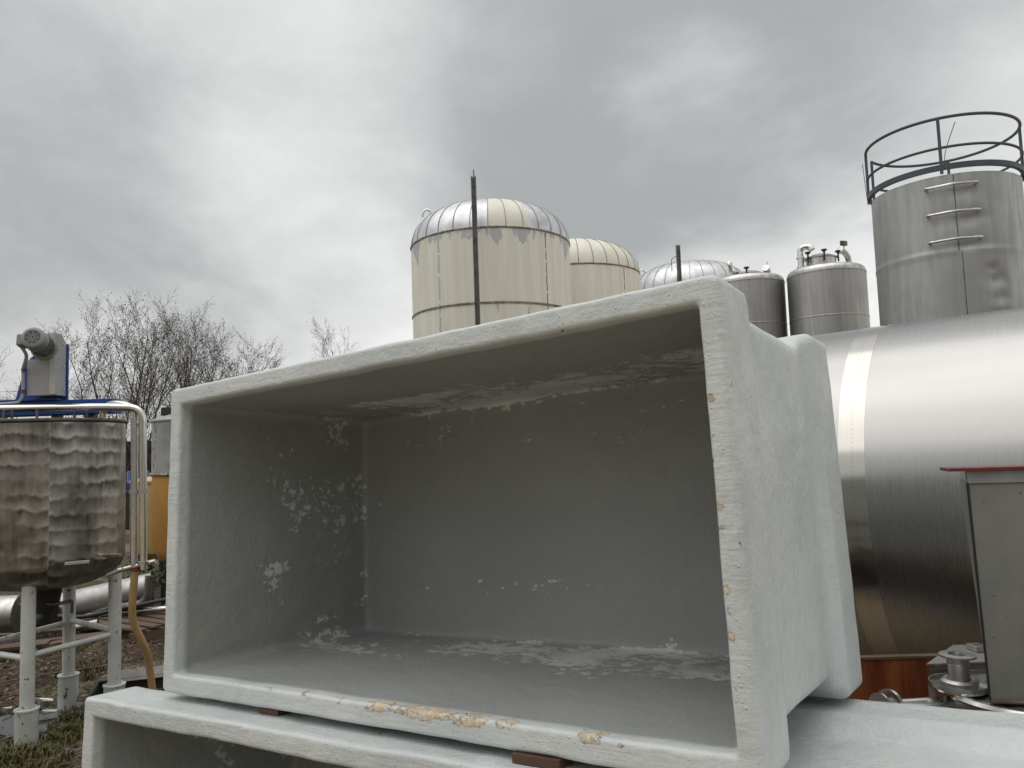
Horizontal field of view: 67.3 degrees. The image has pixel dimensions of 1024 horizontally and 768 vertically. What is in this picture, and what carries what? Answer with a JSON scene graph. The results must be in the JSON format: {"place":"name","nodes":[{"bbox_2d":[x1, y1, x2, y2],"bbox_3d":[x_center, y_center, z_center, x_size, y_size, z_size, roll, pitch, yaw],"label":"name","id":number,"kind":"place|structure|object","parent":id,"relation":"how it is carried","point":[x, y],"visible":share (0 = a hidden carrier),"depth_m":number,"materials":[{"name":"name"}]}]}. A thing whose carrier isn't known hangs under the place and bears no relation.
{"place":"outdoors","nodes":[
{"label":"outdoors","id":0,"kind":"place"},
{"bbox_2d":[0,529,164,767],"bbox_3d":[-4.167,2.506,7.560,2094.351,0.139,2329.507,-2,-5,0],"label":"ground","id":1,"kind":"structure","parent":0,"point":[76,762],"depth_m":6.52,"materials":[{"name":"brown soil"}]},
{"bbox_2d":[0,694,41,700],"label":"fallen stick","id":2,"kind":"object","parent":1,"relation":"on","point":[17,695],"visible":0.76,"depth_m":5.69,"materials":[{"name":"brown wood"}]},
{"bbox_2d":[0,639,50,650],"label":"timber plank","id":3,"kind":"object","parent":1,"relation":"on","point":[14,646],"visible":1,"depth_m":6.89,"materials":[{"name":"brown wood"}]},
{"bbox_2d":[0,699,84,740],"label":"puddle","id":4,"kind":"object","parent":1,"relation":"on","point":[7,722],"visible":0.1,"depth_m":5.29,"materials":[{"name":"grey liquid"}]},
{"bbox_2d":[0,318,87,418],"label":"bare tree","id":5,"kind":"object","parent":1,"relation":"on","point":[19,378],"visible":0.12,"depth_m":33.28,"materials":[{"name":"brown plant"}]},
{"bbox_2d":[39,698,52,700],"bbox_3d":[-3.403,2.306,5.623,0.110,0.017,0.027,3,5,6],"label":"litter scrap","id":6,"kind":"object","parent":1,"relation":"on","point":[46,699],"visible":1,"depth_m":5.62,"materials":[{"name":"white plastic"}]},
{"bbox_2d":[0,627,93,636],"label":"timber plank","id":7,"kind":"object","parent":1,"relation":"on","point":[56,630],"visible":0.21,"depth_m":7.55,"materials":[{"name":"brown wood"}]},
{"bbox_2d":[76,619,98,628],"bbox_3d":[-4.204,2.367,7.572,0.249,0.087,0.051,-1,-5,-12],"label":"white tube","id":8,"kind":"object","parent":7,"relation":"on","point":[93,621],"visible":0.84,"depth_m":7.57,"materials":[{"name":"metal"}]},
{"bbox_2d":[41,709,56,712],"bbox_3d":[-3.283,2.321,5.461,0.100,0.017,0.024,5,3,-11],"label":"litter scrap","id":9,"kind":"object","parent":1,"relation":"on","point":[51,710],"visible":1,"depth_m":5.46,"materials":[{"name":"white plastic"}]},
{"bbox_2d":[2,632,103,652],"bbox_3d":[-4.271,2.401,7.092,0.900,0.025,0.100,-2,-1,-32],"label":"timber plank","id":10,"kind":"object","parent":1,"relation":"on","point":[56,642],"visible":0.34,"depth_m":7.10,"materials":[{"name":"brown wood"}]},
{"bbox_2d":[0,617,107,767],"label":"grass","id":11,"kind":"structure","parent":1,"relation":"on","point":[59,732],"depth_m":4.80,"materials":[{"name":"green plant"}]},
{"bbox_2d":[0,665,107,683],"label":"fallen stick","id":12,"kind":"object","parent":1,"relation":"on","point":[54,673],"visible":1,"depth_m":6.22,"materials":[{"name":"brown wood"}]},
{"bbox_2d":[0,631,107,644],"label":"timber plank","id":13,"kind":"object","parent":1,"relation":"on","point":[58,638],"visible":0.07,"depth_m":7.32,"materials":[{"name":"brown wood"}]},
{"bbox_2d":[0,594,20,632],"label":"lying drum","id":14,"kind":"object","parent":13,"relation":"on","point":[10,615],"visible":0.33,"depth_m":7.08,"materials":[{"name":"silver metal"}]},
{"bbox_2d":[0,401,155,747],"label":"mixing tank","id":15,"kind":"object","parent":1,"relation":"on","point":[62,500],"visible":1,"depth_m":4.97,"materials":[{"name":"silver metal"}]},
{"bbox_2d":[0,327,121,417],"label":"agitator drive","id":16,"kind":"structure","parent":15,"relation":"on","point":[45,374],"depth_m":5.19,"materials":[{"name":"blue paint"}]},
{"bbox_2d":[128,567,155,689],"bbox_3d":[-2.459,1.702,5.115,0.088,1.006,0.329,-2,-5,0],"label":"rubber hose","id":17,"kind":"object","parent":15,"relation":"hanging from","point":[139,636],"visible":0.9,"depth_m":5.04,"materials":[{"name":"orange rubber"}]},
{"bbox_2d":[18,597,165,618],"bbox_3d":[-3.719,1.977,6.775,1.234,0.135,0.231,-1,-5,-9],"label":"black hose","id":18,"kind":"object","parent":1,"relation":"on","point":[96,614],"visible":0.48,"depth_m":6.72,"materials":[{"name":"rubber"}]},
{"bbox_2d":[36,570,157,627],"bbox_3d":[-4.347,2.231,7.935,1.261,0.519,0.345,-1,-5,-17],"label":"lying cylinder","id":19,"kind":"object","parent":1,"relation":"on","point":[94,598],"visible":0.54,"depth_m":7.85,"materials":[{"name":"silver metal"}]},
{"bbox_2d":[49,318,145,435],"bbox_3d":[-16.334,1.075,29.584,4.103,7.434,3.028,2,-6,-44],"label":"bare tree","id":20,"kind":"object","parent":1,"relation":"on","point":[80,371],"visible":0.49,"depth_m":29.88,"materials":[{"name":"brown plant"}]},
{"bbox_2d":[7,386,190,397],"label":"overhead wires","id":21,"kind":"object","parent":1,"relation":"on","point":[108,396],"visible":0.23,"depth_m":29.01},
{"bbox_2d":[81,604,165,642],"bbox_3d":[-3.640,2.420,7.841,0.952,0.124,1.000,-5,-5,33],"label":"wooden pallet","id":22,"kind":"object","parent":1,"relation":"on","point":[152,625],"visible":0.26,"depth_m":7.53,"materials":[{"name":"brown wood"}]},
{"bbox_2d":[87,606,165,616],"bbox_3d":[-4.220,2.344,7.849,1.819,0.110,0.064,-1,-5,-6],"label":"long pipe","id":23,"kind":"object","parent":22,"relation":"on","point":[153,609],"visible":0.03,"depth_m":7.88,"materials":[{"name":"silver metal"}]},
{"bbox_2d":[122,575,155,611],"bbox_3d":[-3.844,2.148,7.878,0.379,0.358,0.121,-2,-5,0],"label":"elbow pipe","id":24,"kind":"object","parent":23,"relation":"on","point":[149,582],"visible":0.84,"depth_m":7.84,"materials":[{"name":"metal"}]},
{"bbox_2d":[86,665,164,698],"bbox_3d":[-2.614,2.177,5.502,0.690,0.182,0.485,0,-5,-20],"label":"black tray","id":25,"kind":"object","parent":1,"relation":"on","point":[137,677],"visible":0.15,"depth_m":5.63,"materials":[{"name":"black plastic"}]},
{"bbox_2d":[69,290,198,478],"bbox_3d":[-15.809,0.627,32.084,5.127,8.694,6.128,-3,-5,17],"label":"bare tree","id":26,"kind":"object","parent":1,"relation":"on","point":[95,363],"visible":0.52,"depth_m":30.84,"materials":[{"name":"brown plant"}]},
{"bbox_2d":[126,441,150,490],"bbox_3d":[-17.081,3.757,33.840,5.000,2.400,2.430,-1,-5,-6],"label":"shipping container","id":27,"kind":"object","parent":1,"relation":"on","point":[128,458],"visible":0.04,"depth_m":32.78,"materials":[{"name":"metal"}]},
{"bbox_2d":[118,552,165,606],"bbox_3d":[-4.000,2.196,8.361,0.536,0.741,0.651,-2,-5,0],"label":"weed shrub","id":28,"kind":"object","parent":1,"relation":"on","point":[157,573],"visible":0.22,"depth_m":8.44,"materials":[{"name":"green plant"}]},
{"bbox_2d":[121,562,162,605],"bbox_3d":[-4.251,2.296,8.836,0.526,0.635,0.506,-2,-5,0],"label":"weed shrub","id":29,"kind":"object","parent":1,"relation":"on","point":[128,573],"visible":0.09,"depth_m":8.85,"materials":[{"name":"green plant"}]},
{"bbox_2d":[91,286,210,465],"bbox_3d":[-14.265,0.266,30.443,4.808,9.045,5.706,-2,-5,0],"label":"bare tree","id":30,"kind":"object","parent":1,"relation":"on","point":[154,378],"visible":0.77,"depth_m":30.11,"materials":[{"name":"brown plant"}]},
{"bbox_2d":[69,289,241,463],"bbox_3d":[-13.741,0.461,30.273,6.589,8.596,4.474,0,-5,-23],"label":"bare tree","id":31,"kind":"object","parent":1,"relation":"on","point":[146,367],"visible":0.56,"depth_m":29.76,"materials":[{"name":"brown plant"}]},
{"bbox_2d":[149,407,170,604],"bbox_3d":[-3.613,1.442,9.124,1.260,2.335,1.260,-2,-5,0],"label":"ochre tank","id":32,"kind":"object","parent":1,"relation":"on","point":[160,448],"visible":0.2,"depth_m":8.65,"materials":[{"name":"paint"}]},
{"bbox_2d":[140,294,286,412],"bbox_3d":[-11.912,0.675,30.929,5.195,8.143,5.440,-2,-5,0],"label":"bare tree","id":33,"kind":"object","parent":1,"relation":"on","point":[189,350],"visible":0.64,"depth_m":30.18,"materials":[{"name":"brown plant"}]},
{"bbox_2d":[175,327,289,385],"bbox_3d":[-11.687,1.060,31.954,4.689,7.531,5.537,-2,-5,0],"label":"bare tree","id":34,"kind":"object","parent":1,"relation":"on","point":[222,362],"visible":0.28,"depth_m":31.70,"materials":[{"name":"brown plant"}]},
{"bbox_2d":[309,316,359,359],"bbox_3d":[-9.389,0.908,39.473,3.107,8.865,3.519,-4,-5,24],"label":"bare tree","id":35,"kind":"object","parent":1,"relation":"on","point":[328,337],"visible":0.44,"depth_m":39.74,"materials":[{"name":"brown plant"}]},
{"bbox_2d":[471,170,480,325],"bbox_3d":[-0.539,-0.406,12.554,0.085,6.360,0.080,-2,-5,0],"label":"steel post","id":36,"kind":"object","parent":1,"relation":"on","point":[475,250],"visible":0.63,"depth_m":12.69,"materials":[{"name":"grey metal"}]},
{"bbox_2d":[410,198,571,338],"bbox_3d":[-0.331,-0.230,14.466,3.037,6.300,3.036,-2,-5,0],"label":"domed tank","id":37,"kind":"object","parent":1,"relation":"on","point":[524,256],"visible":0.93,"depth_m":13.30,"materials":[{"name":"beige metal"}]},
{"bbox_2d":[82,686,1023,767],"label":"fibreglass tub","id":38,"kind":"object","parent":1,"relation":"on","point":[136,727],"visible":0.44,"depth_m":2.04,"materials":[{"name":"grey plastic"}]},
{"bbox_2d":[259,707,289,715],"bbox_3d":[-0.694,0.978,2.330,0.085,0.021,0.110,-9,-11,32],"label":"wooden block","id":39,"kind":"object","parent":38,"relation":"on","point":[269,711],"depth_m":2.28,"materials":[{"name":"brown wood"}]},
{"bbox_2d":[163,275,861,767],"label":"fibreglass tub","id":40,"kind":"object","parent":38,"relation":"on","point":[607,531],"visible":1,"depth_m":2.48,"materials":[{"name":"grey plastic"}]},
{"bbox_2d":[512,751,573,767],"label":"wooden block","id":41,"kind":"object","parent":38,"relation":"on","point":[535,760],"depth_m":1.72,"materials":[{"name":"brown wood"}]},
{"bbox_2d":[569,238,639,303],"bbox_3d":[1.473,-0.058,17.357,3.037,6.300,3.036,-2,-5,0],"label":"domed tank","id":42,"kind":"object","parent":1,"relation":"on","point":[599,269],"visible":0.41,"depth_m":16.16,"materials":[{"name":"beige metal"}]},
{"bbox_2d":[671,245,681,281],"bbox_3d":[3.549,-0.015,16.027,0.190,5.860,0.088,-2,-5,0],"label":"steel post","id":43,"kind":"object","parent":1,"relation":"on","point":[678,264],"visible":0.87,"depth_m":16.22,"materials":[{"name":"grey metal"}]},
{"bbox_2d":[639,260,741,289],"bbox_3d":[4.683,0.025,19.749,3.037,6.300,3.036,-2,-5,0],"label":"domed tank","id":44,"kind":"object","parent":1,"relation":"on","point":[664,274],"visible":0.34,"depth_m":18.78,"materials":[{"name":"silver metal"}]},
{"bbox_2d":[720,261,787,337],"bbox_3d":[3.624,0.350,11.499,1.082,4.401,1.082,-2,-5,0],"label":"pressure vessel","id":45,"kind":"object","parent":1,"relation":"on","point":[763,292],"visible":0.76,"depth_m":11.13,"materials":[{"name":"silver metal"}]},
{"bbox_2d":[786,241,869,335],"bbox_3d":[4.610,0.210,11.006,1.082,4.535,1.082,-2,-5,0],"label":"pressure vessel","id":46,"kind":"object","parent":1,"relation":"on","point":[827,293],"visible":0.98,"depth_m":10.69,"materials":[{"name":"silver metal"}]},
{"bbox_2d":[847,653,945,699],"bbox_3d":[1.907,1.541,3.286,1.770,0.827,0.281,-2,-5,2],"label":"rusty trough","id":47,"kind":"object","parent":1,"relation":"on","point":[904,675],"depth_m":3.19,"materials":[{"name":"red metal"}]},
{"bbox_2d":[811,307,1023,654],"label":"horizontal tank","id":48,"kind":"object","parent":1,"relation":"on","point":[917,405],"visible":0.31,"depth_m":3.66,"materials":[{"name":"silver metal"}]},
{"bbox_2d":[862,111,1023,325],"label":"steel silo","id":49,"kind":"object","parent":1,"relation":"on","point":[949,245],"visible":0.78,"depth_m":7.54,"materials":[{"name":"silver metal"}]},
{"bbox_2d":[869,669,1023,713],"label":"stainless vessel","id":50,"kind":"object","parent":1,"relation":"on","point":[980,703],"visible":0.25,"depth_m":2.56,"materials":[{"name":"silver metal"}]},
{"bbox_2d":[927,650,987,696],"bbox_3d":[1.519,0.976,2.616,0.194,0.113,0.194,-2,-5,0],"label":"nozzle cover","id":51,"kind":"object","parent":50,"relation":"on","point":[957,679],"visible":0.98,"depth_m":2.59,"materials":[{"name":"silver metal"}]},
{"bbox_2d":[940,465,1023,703],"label":"grey hopper","id":52,"kind":"object","parent":50,"relation":"on","point":[993,499],"visible":1,"depth_m":2.46,"materials":[{"name":"paint"}]},
{"bbox_2d":[926,642,985,696],"bbox_3d":[1.800,1.471,2.927,0.222,0.916,0.506,-6,-6,44],"label":"sheet plate","id":53,"kind":"object","parent":1,"relation":"on","point":[938,664],"visible":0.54,"depth_m":2.87,"materials":[{"name":"silver metal"}]},
{"bbox_2d":[125,470,148,528],"bbox_3d":[-9.655,2.956,19.853,1.600,1.450,0.800,-2,-5,0],"label":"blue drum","id":54,"kind":"object","parent":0,"point":[127,521],"visible":0.17,"depth_m":19.45,"materials":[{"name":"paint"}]},
{"bbox_2d":[129,476,157,574],"bbox_3d":[-4.954,2.039,10.885,0.850,1.520,0.850,-2,-5,0],"label":"pale yellow tank","id":55,"kind":"object","parent":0,"point":[151,554],"visible":0.12,"depth_m":10.50,"materials":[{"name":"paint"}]},
{"bbox_2d":[0,0,1023,440],"label":"sky","id":56,"kind":"structure","parent":0,"point":[278,164],"materials":[{"name":"grey"}]}
]}

